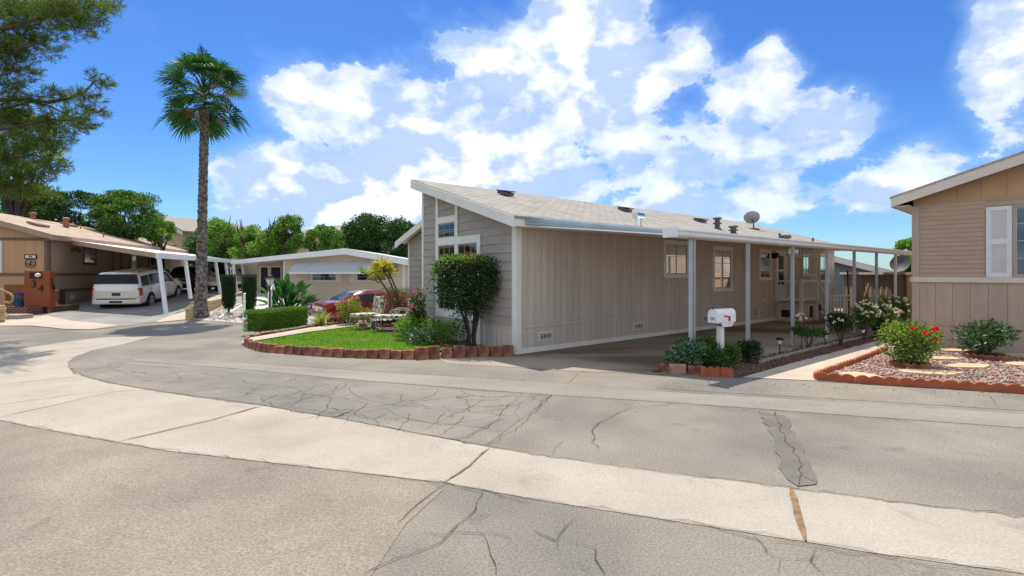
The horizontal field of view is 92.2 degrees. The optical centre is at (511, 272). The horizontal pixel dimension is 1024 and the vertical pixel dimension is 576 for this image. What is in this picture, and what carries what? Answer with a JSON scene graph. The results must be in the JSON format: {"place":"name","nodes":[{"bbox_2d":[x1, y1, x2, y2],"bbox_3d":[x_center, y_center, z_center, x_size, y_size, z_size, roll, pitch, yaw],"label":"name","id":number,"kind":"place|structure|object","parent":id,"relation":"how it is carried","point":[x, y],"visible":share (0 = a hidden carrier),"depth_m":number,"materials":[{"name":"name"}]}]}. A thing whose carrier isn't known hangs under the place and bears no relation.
{"place":"outdoors","nodes":[
{"label":"outdoors","id":0,"kind":"place"},
{"bbox_2d":[6,288,242,328],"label":"carport driveway","id":1,"kind":"structure","parent":0,"point":[120,315],"depth_m":22.15,"materials":[{"name":"grey concrete"}]},
{"bbox_2d":[4,285,23,305],"bbox_3d":[-22.490,1.020,22.523,1.050,0.960,0.400,0,0,0],"label":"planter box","id":2,"kind":"object","parent":1,"relation":"on","point":[13,289],"visible":0.37,"depth_m":22.32,"materials":[{"name":"orange wood"}]},
{"bbox_2d":[5,289,79,314],"bbox_3d":[-21.706,1.360,23.226,2.335,1.080,5.582,0,0,-9],"label":"brick planter","id":3,"kind":"object","parent":1,"relation":"on","point":[60,306],"visible":0.55,"depth_m":22.13,"materials":[{"name":"brick"}]},
{"bbox_2d":[24,271,54,306],"bbox_3d":[-20.728,0.710,21.566,0.950,1.580,0.552,0,0,-14],"label":"number board","id":4,"kind":"object","parent":3,"relation":"on","point":[39,288],"visible":1,"depth_m":21.51,"materials":[{"name":"orange wood"}]},
{"bbox_2d":[91,267,182,306],"bbox_3d":[-19.723,0.717,26.350,2.440,1.976,5.762,0,4,-15],"label":"parked car","id":5,"kind":"object","parent":1,"relation":"on","point":[123,286],"visible":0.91,"depth_m":23.89,"materials":[{"name":"silver metal"}]},
{"bbox_2d":[72,240,243,313],"bbox_3d":[-20.938,0.080,31.025,6.115,3.460,21.950,0,0,-16],"label":"carport","id":6,"kind":"object","parent":1,"relation":"on","point":[159,255],"visible":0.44,"depth_m":24.21,"materials":[{"name":"white metal"}]},
{"bbox_2d":[139,219,176,268],"bbox_3d":[-25.780,-1.191,35.974,2.013,5.598,2.688,0,0,-19],"label":"garden tree","id":7,"kind":"object","parent":1,"relation":"on","point":[161,230],"visible":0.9,"depth_m":35.76,"materials":[{"name":"green plant"}]},
{"bbox_2d":[170,266,221,290],"bbox_3d":[-21.341,0.415,33.366,2.280,1.770,4.770,0,0,-15],"label":"parked car","id":8,"kind":"object","parent":1,"relation":"on","point":[178,273],"visible":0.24,"depth_m":31.38,"materials":[{"name":"black metal"}]},
{"bbox_2d":[196,213,247,289],"bbox_3d":[-22.313,-1.575,38.090,3.037,6.371,3.871,0,0,42],"label":"garden tree","id":9,"kind":"object","parent":1,"relation":"on","point":[218,227],"visible":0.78,"depth_m":37.48,"materials":[{"name":"green plant"}]},
{"bbox_2d":[157,291,241,321],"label":"carport path","id":10,"kind":"structure","parent":0,"point":[179,316],"depth_m":19.62,"materials":[{"name":"concrete"}]},
{"bbox_2d":[192,294,391,323],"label":"gravel yard","id":11,"kind":"structure","parent":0,"point":[237,318],"depth_m":22.16,"materials":[{"name":"white gravel"}]},
{"bbox_2d":[151,43,251,318],"bbox_3d":[-12.256,-3.584,19.557,3.541,10.971,3.558,0,0,0],"label":"fan palm","id":12,"kind":"object","parent":11,"relation":"on","point":[220,75],"visible":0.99,"depth_m":19.43,"materials":[{"name":"green plant"}]},
{"bbox_2d":[221,274,236,312],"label":"topiary column","id":13,"kind":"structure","parent":11,"relation":"on","point":[228,291],"depth_m":21.44,"materials":[{"name":"green plant"}]},
{"bbox_2d":[242,274,256,310],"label":"topiary column","id":14,"kind":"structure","parent":11,"relation":"on","point":[249,285],"depth_m":21.11,"materials":[{"name":"green plant"}]},
{"bbox_2d":[242,279,275,321],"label":"wheelchair ramp","id":15,"kind":"structure","parent":11,"relation":"on","point":[259,305],"depth_m":23.01,"materials":[{"name":"white metal"}]},
{"bbox_2d":[257,273,318,307],"bbox_3d":[-11.257,1.069,25.217,2.930,2.159,2.956,0,0,0],"label":"bird of paradise","id":16,"kind":"object","parent":11,"relation":"on","point":[287,291],"visible":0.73,"depth_m":24.95,"materials":[{"name":"green plant"}]},
{"bbox_2d":[311,289,407,323],"bbox_3d":[-5.766,1.405,20.888,4.880,1.450,2.160,0,0,-37],"label":"parked car","id":17,"kind":"object","parent":11,"relation":"on","point":[366,297],"visible":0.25,"depth_m":19.78,"materials":[{"name":"red metal"}]},
{"bbox_2d":[0,287,1023,575],"bbox_3d":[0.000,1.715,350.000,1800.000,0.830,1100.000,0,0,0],"label":"road","id":18,"kind":"structure","parent":0,"point":[954,465],"depth_m":4.68,"materials":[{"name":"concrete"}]},
{"bbox_2d":[0,179,55,218],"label":"garden tree","id":19,"kind":"object","parent":18,"relation":"on","point":[32,204],"visible":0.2,"depth_m":35.56,"materials":[{"name":"green plant"}]},
{"bbox_2d":[0,106,71,216],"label":"garden tree","id":20,"kind":"object","parent":18,"relation":"on","point":[13,207],"visible":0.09,"depth_m":29.96,"materials":[{"name":"green plant"}]},
{"bbox_2d":[0,316,116,328],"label":"carport apron","id":21,"kind":"object","parent":18,"relation":"on","point":[48,321],"visible":0.96,"depth_m":17.32,"materials":[{"name":"concrete"}]},
{"bbox_2d":[0,0,128,204],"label":"pine tree","id":22,"kind":"object","parent":18,"relation":"on","point":[60,12],"visible":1,"depth_m":13.58,"materials":[{"name":"green plant"}]},
{"bbox_2d":[32,185,126,227],"bbox_3d":[-32.657,-2.728,36.879,5.934,8.670,5.391,0,0,0],"label":"juniper tree","id":23,"kind":"object","parent":18,"relation":"on","point":[55,208],"visible":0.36,"depth_m":35.77,"materials":[{"name":"green plant"}]},
{"bbox_2d":[0,212,188,306],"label":"manufactured home","id":24,"kind":"object","parent":18,"relation":"on","point":[32,243],"visible":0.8,"depth_m":25.51,"materials":[{"name":"brown wood"}]},
{"bbox_2d":[82,246,96,264],"bbox_3d":[-23.385,-0.949,27.309,0.075,1.031,1.384,0,0,-16],"label":"window","id":25,"kind":"structure","parent":24,"relation":"in","point":[89,254],"depth_m":27.28,"materials":[{"name":"glass"}]},
{"bbox_2d":[79,189,167,240],"bbox_3d":[-27.710,-2.196,35.145,4.619,7.606,4.858,0,0,29],"label":"juniper tree","id":26,"kind":"object","parent":18,"relation":"on","point":[113,204],"visible":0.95,"depth_m":34.24,"materials":[{"name":"green plant"}]},
{"bbox_2d":[137,215,262,265],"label":"two storey house","id":27,"kind":"structure","parent":18,"relation":"on","point":[185,227],"depth_m":46.01,"materials":[{"name":"yellow paint"}]},
{"bbox_2d":[182,228,219,267],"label":"garden tree","id":28,"kind":"object","parent":18,"relation":"on","point":[189,242],"visible":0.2,"depth_m":43.46,"materials":[{"name":"green plant"}]},
{"bbox_2d":[0,421,441,575],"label":"foreground asphalt","id":29,"kind":"structure","parent":18,"relation":"on","point":[71,505],"depth_m":3.69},
{"bbox_2d":[227,216,275,258],"bbox_3d":[-19.216,-1.304,37.036,3.600,5.829,3.774,0,0,0],"label":"garden tree","id":30,"kind":"object","parent":18,"relation":"on","point":[254,244],"visible":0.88,"depth_m":36.55,"materials":[{"name":"green plant"}]},
{"bbox_2d":[242,305,308,332],"bbox_3d":[-7.112,1.343,14.962,0.728,0.754,2.056,0,0,19],"label":"hedge","id":31,"kind":"object","parent":18,"relation":"on","point":[269,319],"visible":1,"depth_m":14.55,"materials":[{"name":"green plant"}]},
{"bbox_2d":[263,214,305,254],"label":"garden tree","id":32,"kind":"object","parent":18,"relation":"on","point":[285,243],"visible":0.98,"depth_m":36.68,"materials":[{"name":"green plant"}]},
{"bbox_2d":[70,358,550,444],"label":"cracked asphalt","id":33,"kind":"structure","parent":18,"relation":"on","point":[198,382],"depth_m":7.10,"materials":[{"name":"grey asphalt"}]},
{"bbox_2d":[231,248,407,301],"bbox_3d":[-11.405,0.575,35.315,10.350,4.050,13.470,0,0,0],"label":"manufactured home","id":34,"kind":"object","parent":18,"relation":"on","point":[328,274],"visible":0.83,"depth_m":29.48,"materials":[{"name":"beige paint"}]},
{"bbox_2d":[260,266,268,292],"bbox_3d":[-15.818,0.848,31.480,0.597,2.565,0.040,0,0,0],"label":"door","id":35,"kind":"structure","parent":34,"relation":"in","point":[264,270],"depth_m":31.48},
{"bbox_2d":[310,274,336,281],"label":"window","id":36,"kind":"structure","parent":34,"relation":"in","point":[313,279],"depth_m":29.49,"materials":[{"name":"white paint"}]},
{"bbox_2d":[309,308,337,325],"bbox_3d":[-6.302,1.463,16.221,1.086,0.634,0.995,0,0,0],"label":"cycad","id":37,"kind":"object","parent":18,"relation":"on","point":[321,319],"visible":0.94,"depth_m":16.15,"materials":[{"name":"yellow plant"}]},
{"bbox_2d":[301,224,347,251],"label":"garden tree","id":38,"kind":"object","parent":18,"relation":"on","point":[327,236],"visible":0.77,"depth_m":37.25,"materials":[{"name":"green plant"}]},
{"bbox_2d":[255,325,446,349],"bbox_3d":[-4.629,1.750,12.710,3.643,0.001,6.648,0,0,-39],"label":"lawn base","id":39,"kind":"object","parent":18,"relation":"on","point":[377,342],"visible":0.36,"depth_m":12.55,"materials":[{"name":"green plant"}]},
{"bbox_2d":[242,323,358,341],"bbox_3d":[-6.070,1.746,14.934,1.079,0.042,5.480,0,0,24],"label":"mowing strip","id":40,"kind":"object","parent":39,"relation":"on","point":[303,330],"visible":0.69,"depth_m":14.48,"materials":[{"name":"concrete"}]},
{"bbox_2d":[335,294,372,323],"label":"rose bush","id":41,"kind":"object","parent":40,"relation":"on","point":[354,308],"visible":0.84,"depth_m":16.54,"materials":[{"name":"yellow plant"}]},
{"bbox_2d":[349,296,385,329],"bbox_3d":[-4.542,1.247,15.527,0.965,0.988,0.624,0,0,-42],"label":"garden chair","id":42,"kind":"object","parent":39,"relation":"on","point":[378,302],"visible":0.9,"depth_m":15.56,"materials":[{"name":"fabric"}]},
{"bbox_2d":[403,324,437,344],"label":"shrub","id":43,"kind":"object","parent":39,"relation":"on","point":[419,340],"visible":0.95,"depth_m":11.95,"materials":[{"name":"green plant"}]},
{"bbox_2d":[339,211,390,254],"bbox_3d":[-11.594,-1.458,40.077,4.340,7.171,4.257,0,0,0],"label":"evergreen tree","id":44,"kind":"object","parent":18,"relation":"on","point":[361,231],"visible":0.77,"depth_m":39.01,"materials":[{"name":"green plant"}]},
{"bbox_2d":[380,214,415,257],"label":"evergreen tree","id":45,"kind":"object","parent":18,"relation":"on","point":[394,231],"visible":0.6,"depth_m":38.09,"materials":[{"name":"green plant"}]},
{"bbox_2d":[362,323,484,348],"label":"planter soil","id":46,"kind":"structure","parent":18,"relation":"on","point":[386,329],"depth_m":14.61,"materials":[{"name":"brown soil"}]},
{"bbox_2d":[357,255,402,320],"bbox_3d":[-4.512,0.567,16.878,1.497,2.491,0.891,0,0,-24],"label":"plumeria","id":47,"kind":"object","parent":46,"relation":"on","point":[381,267],"visible":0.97,"depth_m":16.81,"materials":[{"name":"yellow plant"}]},
{"bbox_2d":[370,299,411,330],"bbox_3d":[-3.575,1.261,14.900,1.292,0.959,0.624,0,0,0],"label":"garden chair","id":48,"kind":"object","parent":46,"relation":"on","point":[387,316],"visible":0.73,"depth_m":14.60,"materials":[{"name":"metal"}]},
{"bbox_2d":[378,288,412,322],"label":"shrub","id":49,"kind":"object","parent":46,"relation":"on","point":[389,308],"visible":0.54,"depth_m":16.99,"materials":[{"name":"orange plant"}]},
{"bbox_2d":[404,287,429,337],"bbox_3d":[-2.528,1.101,13.255,0.717,1.442,0.864,0,0,0],"label":"rose bush","id":50,"kind":"object","parent":46,"relation":"on","point":[419,303],"visible":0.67,"depth_m":13.11,"materials":[{"name":"green plant"}]},
{"bbox_2d":[392,313,446,340],"bbox_3d":[-2.412,1.451,12.958,1.481,0.806,0.934,0,0,0],"label":"shrub","id":51,"kind":"object","parent":46,"relation":"on","point":[403,326],"visible":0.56,"depth_m":12.82,"materials":[{"name":"green plant"}]},
{"bbox_2d":[431,320,462,343],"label":"shrub","id":52,"kind":"object","parent":46,"relation":"on","point":[446,331],"visible":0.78,"depth_m":12.16,"materials":[{"name":"green plant"}]},
{"bbox_2d":[426,251,501,345],"bbox_3d":[-1.050,0.660,11.389,1.806,2.389,1.368,0,0,0],"label":"topiary tree","id":53,"kind":"object","parent":46,"relation":"on","point":[443,269],"visible":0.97,"depth_m":11.23,"materials":[{"name":"green plant"}]},
{"bbox_2d":[0,336,1023,572],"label":"concrete strip","id":54,"kind":"object","parent":18,"relation":"on","point":[120,413],"visible":1,"depth_m":4.59,"materials":[{"name":"beige concrete"}]},
{"bbox_2d":[3,377,805,539],"bbox_3d":[-3.051,1.787,5.746,11.233,0.001,1.831,0,0,23],"label":"joint","id":55,"kind":"object","parent":54,"relation":"on","point":[797,513],"visible":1,"depth_m":3.88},
{"bbox_2d":[7,343,1023,575],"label":"crack","id":56,"kind":"object","parent":18,"relation":"on","point":[561,457],"visible":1,"depth_m":4.30,"materials":[{"name":"black asphalt"}]},
{"bbox_2d":[133,358,1023,427],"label":"asphalt strip","id":57,"kind":"object","parent":18,"relation":"on","point":[924,413],"visible":1,"depth_m":7.16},
{"bbox_2d":[395,179,840,353],"bbox_3d":[4.714,-0.245,19.929,19.240,4.890,9.709,0,0,-38],"label":"manufactured home","id":58,"kind":"object","parent":18,"relation":"on","point":[562,288],"visible":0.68,"depth_m":13.18,"materials":[{"name":"beige wood"}]},
{"bbox_2d":[438,221,454,238],"bbox_3d":[-1.741,-1.137,13.154,0.050,0.413,0.875,0,0,-38],"label":"window","id":59,"kind":"structure","parent":58,"relation":"in","point":[451,227],"depth_m":13.16,"materials":[{"name":"glass"}]},
{"bbox_2d":[438,244,454,310],"bbox_3d":[-1.741,0.116,13.154,0.050,1.732,0.875,0,0,-38],"label":"window","id":60,"kind":"structure","parent":58,"relation":"in","point":[441,251],"depth_m":13.21,"materials":[{"name":"white glass"}]},
{"bbox_2d":[457,242,476,311],"bbox_3d":[-1.114,0.116,12.358,0.050,1.732,0.891,0,0,-38],"label":"window","id":61,"kind":"structure","parent":58,"relation":"in","point":[470,248],"depth_m":12.37,"materials":[{"name":"white glass"}]},
{"bbox_2d":[662,239,687,277],"bbox_3d":[4.878,-0.405,14.600,1.337,1.109,0.075,0,0,-38],"label":"window","id":62,"kind":"structure","parent":58,"relation":"in","point":[675,252],"depth_m":14.56,"materials":[{"name":"glass"}]},
{"bbox_2d":[712,246,733,291],"bbox_3d":[6.949,-0.128,16.234,1.296,1.484,0.075,0,0,-38],"label":"window","id":63,"kind":"structure","parent":58,"relation":"in","point":[722,256],"depth_m":16.23,"materials":[{"name":"beige glass"}]},
{"bbox_2d":[758,249,772,280],"bbox_3d":[9.306,-0.295,18.100,1.003,1.149,0.075,0,0,-38],"label":"window","id":64,"kind":"structure","parent":58,"relation":"in","point":[764,254],"depth_m":18.08,"materials":[{"name":"glass"}]},
{"bbox_2d":[775,250,786,300],"bbox_3d":[10.330,0.110,18.924,0.917,1.940,0.050,0,0,-38],"label":"door","id":65,"kind":"structure","parent":58,"relation":"in","point":[780,262],"depth_m":18.92,"materials":[{"name":"white paint"}]},
{"bbox_2d":[802,253,810,275],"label":"window","id":66,"kind":"structure","parent":58,"relation":"in","point":[805,256],"depth_m":20.33,"materials":[{"name":"white paint"}]},
{"bbox_2d":[819,253,829,282],"bbox_3d":[13.654,-0.214,21.532,1.149,1.273,0.075,0,0,-38],"label":"window","id":67,"kind":"structure","parent":58,"relation":"in","point":[821,255],"depth_m":21.36,"materials":[{"name":"white glass"}]},
{"bbox_2d":[700,366,720,376],"bbox_3d":[3.452,1.725,8.551,0.347,0.200,0.050,0,0,5],"label":"scalloped edger","id":68,"kind":"object","parent":18,"relation":"on","point":[710,371],"visible":0.94,"depth_m":8.53,"materials":[{"name":"concrete"}]},
{"bbox_2d":[759,411,816,485],"bbox_3d":[2.903,1.792,5.232,0.324,0.001,2.396,0,0,22],"label":"asphalt patch","id":69,"kind":"object","parent":18,"relation":"on","point":[790,465],"visible":1,"depth_m":4.91,"materials":[{"name":"grey asphalt"}]},
{"bbox_2d":[724,331,894,377],"bbox_3d":[9.703,1.794,13.551,15.598,0.001,0.852,0,0,-39],"label":"planting strip","id":70,"kind":"object","parent":18,"relation":"on","point":[750,363],"visible":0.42,"depth_m":9.75,"materials":[{"name":"soil"}]},
{"bbox_2d":[708,308,735,349],"bbox_3d":[3.968,1.224,9.301,0.556,1.152,0.222,0,0,-31],"label":"mailbox","id":71,"kind":"object","parent":70,"relation":"on","point":[720,319],"visible":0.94,"depth_m":9.22,"materials":[{"name":"white paint"}]},
{"bbox_2d":[722,342,741,367],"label":"shrub","id":72,"kind":"object","parent":70,"relation":"on","point":[731,349],"visible":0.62,"depth_m":9.20,"materials":[{"name":"green plant"}]},
{"bbox_2d":[734,339,764,361],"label":"shrub","id":73,"kind":"object","parent":70,"relation":"on","point":[750,349],"visible":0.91,"depth_m":9.83,"materials":[{"name":"green plant"}]},
{"bbox_2d":[789,325,828,347],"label":"rose bush","id":74,"kind":"object","parent":70,"relation":"on","point":[798,330],"visible":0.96,"depth_m":11.74,"materials":[{"name":"green plant"}]},
{"bbox_2d":[759,330,894,362],"bbox_3d":[10.162,1.770,13.934,13.400,0.070,0.080,0,0,-38],"label":"garden edging","id":75,"kind":"object","parent":70,"relation":"on","point":[799,351],"visible":0.52,"depth_m":11.26,"materials":[{"name":"concrete"}]},
{"bbox_2d":[822,311,859,345],"bbox_3d":[8.049,1.374,12.059,0.838,0.899,0.687,0,0,0],"label":"rose bush","id":76,"kind":"object","parent":70,"relation":"on","point":[837,319],"visible":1,"depth_m":11.96,"materials":[{"name":"green plant"}]},
{"bbox_2d":[850,299,881,338],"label":"rose bush","id":77,"kind":"object","parent":70,"relation":"on","point":[866,314],"visible":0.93,"depth_m":13.31,"materials":[{"name":"green plant"}]},
{"bbox_2d":[869,304,901,325],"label":"rose bush","id":78,"kind":"object","parent":70,"relation":"on","point":[886,315],"visible":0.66,"depth_m":13.51,"materials":[{"name":"white plant"}]},
{"bbox_2d":[878,296,911,326],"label":"rose bush","id":79,"kind":"object","parent":70,"relation":"on","point":[902,304],"visible":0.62,"depth_m":14.98,"materials":[{"name":"green plant"}]},
{"bbox_2d":[656,376,1023,410],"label":"asphalt verge","id":80,"kind":"structure","parent":18,"relation":"on","point":[814,389],"depth_m":7.46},
{"bbox_2d":[834,256,893,306],"bbox_3d":[20.555,0.073,31.165,7.834,4.054,13.540,0,0,31],"label":"manufactured home","id":81,"kind":"object","parent":18,"relation":"on","point":[842,265],"visible":0.16,"depth_m":25.57,"materials":[{"name":"grey"}]},
{"bbox_2d":[892,237,911,271],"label":"garden tree","id":82,"kind":"object","parent":18,"relation":"on","point":[906,243],"visible":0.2,"depth_m":20.00,"materials":[{"name":"green plant"}]},
{"bbox_2d":[819,356,1021,391],"bbox_3d":[8.893,1.794,8.688,6.763,0.001,4.501,0,0,-37],"label":"gravel bed","id":83,"kind":"object","parent":18,"relation":"on","point":[911,376],"visible":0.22,"depth_m":8.13,"materials":[{"name":"gravel"}]},
{"bbox_2d":[814,372,854,382],"bbox_3d":[5.340,1.740,8.173,0.560,0.160,0.050,0,1,26],"label":"scalloped edger","id":84,"kind":"object","parent":83,"relation":"on","point":[849,378],"visible":0.94,"depth_m":8.15,"materials":[{"name":"concrete"}]},
{"bbox_2d":[855,375,897,385],"bbox_3d":[5.872,1.740,7.944,0.560,0.160,0.050,0,0,18],"label":"scalloped edger","id":85,"kind":"object","parent":83,"relation":"on","point":[878,380],"visible":0.97,"depth_m":7.92,"materials":[{"name":"concrete"}]},
{"bbox_2d":[898,377,941,388],"bbox_3d":[6.420,1.740,7.758,0.560,0.160,0.050,0,-1,17],"label":"scalloped edger","id":86,"kind":"object","parent":83,"relation":"on","point":[918,382],"visible":0.94,"depth_m":7.74,"materials":[{"name":"concrete"}]},
{"bbox_2d":[834,346,1023,385],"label":"gravel","id":87,"kind":"structure","parent":83,"relation":"on","point":[990,375],"depth_m":9.02,"materials":[{"name":"gravel"}]},
{"bbox_2d":[889,359,930,368],"bbox_3d":[7.502,1.745,9.292,0.618,0.150,0.618,0,0,0],"label":"ring","id":88,"kind":"object","parent":87,"relation":"on","point":[899,364],"visible":0.58,"depth_m":9.10,"materials":[{"name":"ceramic"}]},
{"bbox_2d":[873,317,950,364],"bbox_3d":[7.514,1.323,9.289,1.215,1.003,1.031,0,0,0],"label":"rose bush","id":89,"kind":"object","parent":87,"relation":"on","point":[912,332],"visible":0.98,"depth_m":9.17,"materials":[{"name":"green plant"}]},
{"bbox_2d":[944,363,989,369],"bbox_3d":[8.617,1.768,9.285,0.974,0.055,0.427,0,0,-11],"label":"stepping stone","id":90,"kind":"object","parent":87,"relation":"on","point":[968,366],"visible":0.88,"depth_m":9.25,"materials":[{"name":"beige stone"}]},
{"bbox_2d":[961,350,1009,360],"bbox_3d":[9.856,1.745,10.267,0.742,0.150,0.742,0,0,0],"label":"ring","id":91,"kind":"object","parent":87,"relation":"on","point":[996,356],"visible":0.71,"depth_m":10.09,"materials":[{"name":"ceramic"}]},
{"bbox_2d":[897,369,962,376],"bbox_3d":[7.405,1.768,8.697,1.011,0.055,0.476,0,0,8],"label":"stepping stone","id":92,"kind":"object","parent":83,"relation":"on","point":[935,372],"visible":0.91,"depth_m":8.63,"materials":[{"name":"beige stone"}]},
{"bbox_2d":[942,380,989,391],"bbox_3d":[6.968,1.740,7.571,0.560,0.160,0.050,0,-1,23],"label":"scalloped edger","id":93,"kind":"object","parent":83,"relation":"on","point":[967,385],"visible":0.96,"depth_m":7.55,"materials":[{"name":"red ceramic"}]},
{"bbox_2d":[950,318,1021,355],"bbox_3d":[9.972,1.385,10.392,1.216,0.890,1.053,0,0,0],"label":"shrub","id":94,"kind":"object","parent":83,"relation":"on","point":[999,334],"visible":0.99,"depth_m":10.26,"materials":[{"name":"green plant"}]},
{"bbox_2d":[989,382,1023,393],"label":"scalloped edger","id":95,"kind":"object","parent":83,"relation":"on","point":[1007,388],"visible":0.94,"depth_m":7.39,"materials":[{"name":"red ceramic"}]},
{"bbox_2d":[890,151,1023,352],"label":"manufactured home","id":96,"kind":"object","parent":18,"relation":"on","point":[967,246],"visible":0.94,"depth_m":11.39,"materials":[{"name":"beige wood"}]},
{"bbox_2d":[890,255,910,271],"bbox_3d":[15.480,0.545,19.652,0.365,2.510,0.647,0,0,-10],"label":"satellite dish","id":97,"kind":"object","parent":96,"relation":"attached to","point":[903,262],"visible":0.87,"depth_m":19.65,"materials":[{"name":"grey metal"}]},
{"bbox_2d":[1012,204,1023,276],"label":"window","id":98,"kind":"structure","parent":96,"relation":"in","point":[1017,214],"depth_m":10.82,"materials":[{"name":"metal"}]},
{"bbox_2d":[0,0,1023,271],"label":"sky","id":99,"kind":"structure","parent":0,"point":[806,116],"materials":[{"name":"blue"}]},
{"bbox_2d":[440,307,910,375],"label":"driveway","id":100,"kind":"structure","parent":0,"point":[640,356],"depth_m":11.25,"materials":[{"name":"concrete"}]},
{"bbox_2d":[661,339,710,370],"bbox_3d":[3.198,1.520,9.050,0.896,0.613,0.674,0,0,0],"label":"shrub","id":101,"kind":"object","parent":100,"relation":"on","point":[691,351],"visible":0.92,"depth_m":8.96,"materials":[{"name":"green plant"}]},
{"bbox_2d":[673,335,724,365],"bbox_3d":[3.581,1.503,9.424,1.002,0.646,0.698,0,0,0],"label":"shrub","id":102,"kind":"object","parent":100,"relation":"on","point":[712,342],"visible":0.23,"depth_m":9.34,"materials":[{"name":"green plant"}]},
{"bbox_2d":[700,345,731,367],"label":"shrub","id":103,"kind":"object","parent":100,"relation":"on","point":[714,358],"visible":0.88,"depth_m":8.97,"materials":[{"name":"green plant"}]},
{"bbox_2d":[537,226,911,365],"bbox_3d":[8.138,0.388,14.802,17.000,2.825,3.000,0,0,-38],"label":"carport","id":104,"kind":"object","parent":100,"relation":"on","point":[692,236],"visible":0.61,"depth_m":10.79,"materials":[{"name":"grey metal"}]},
{"bbox_2d":[775,279,824,321],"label":"porch steps","id":105,"kind":"structure","parent":100,"relation":"on","point":[810,310],"depth_m":18.45,"materials":[{"name":"beige wood"}]},
{"bbox_2d":[829,294,850,319],"bbox_3d":[12.082,1.275,18.141,0.850,0.950,0.040,0,0,-6],"label":"railing","id":106,"kind":"object","parent":100,"relation":"on","point":[840,299],"visible":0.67,"depth_m":18.13,"materials":[{"name":"white paint"}]},
{"bbox_2d":[840,272,911,319],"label":"wooden fence","id":107,"kind":"structure","parent":100,"relation":"on","point":[886,284],"depth_m":20.03,"materials":[{"name":"brown wood"}]},
{"bbox_2d":[737,338,878,375],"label":"gravel","id":108,"kind":"structure","parent":0,"point":[833,348],"depth_m":10.66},
{"bbox_2d":[741,322,909,359],"bbox_3d":[9.866,1.782,13.950,12.846,0.064,0.448,0,0,-38],"label":"garden edging","id":109,"kind":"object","parent":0,"point":[818,344],"depth_m":12.23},
{"bbox_2d":[745,338,906,380],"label":"path","id":110,"kind":"structure","parent":0,"point":[803,369],"depth_m":9.63,"materials":[{"name":"concrete"}]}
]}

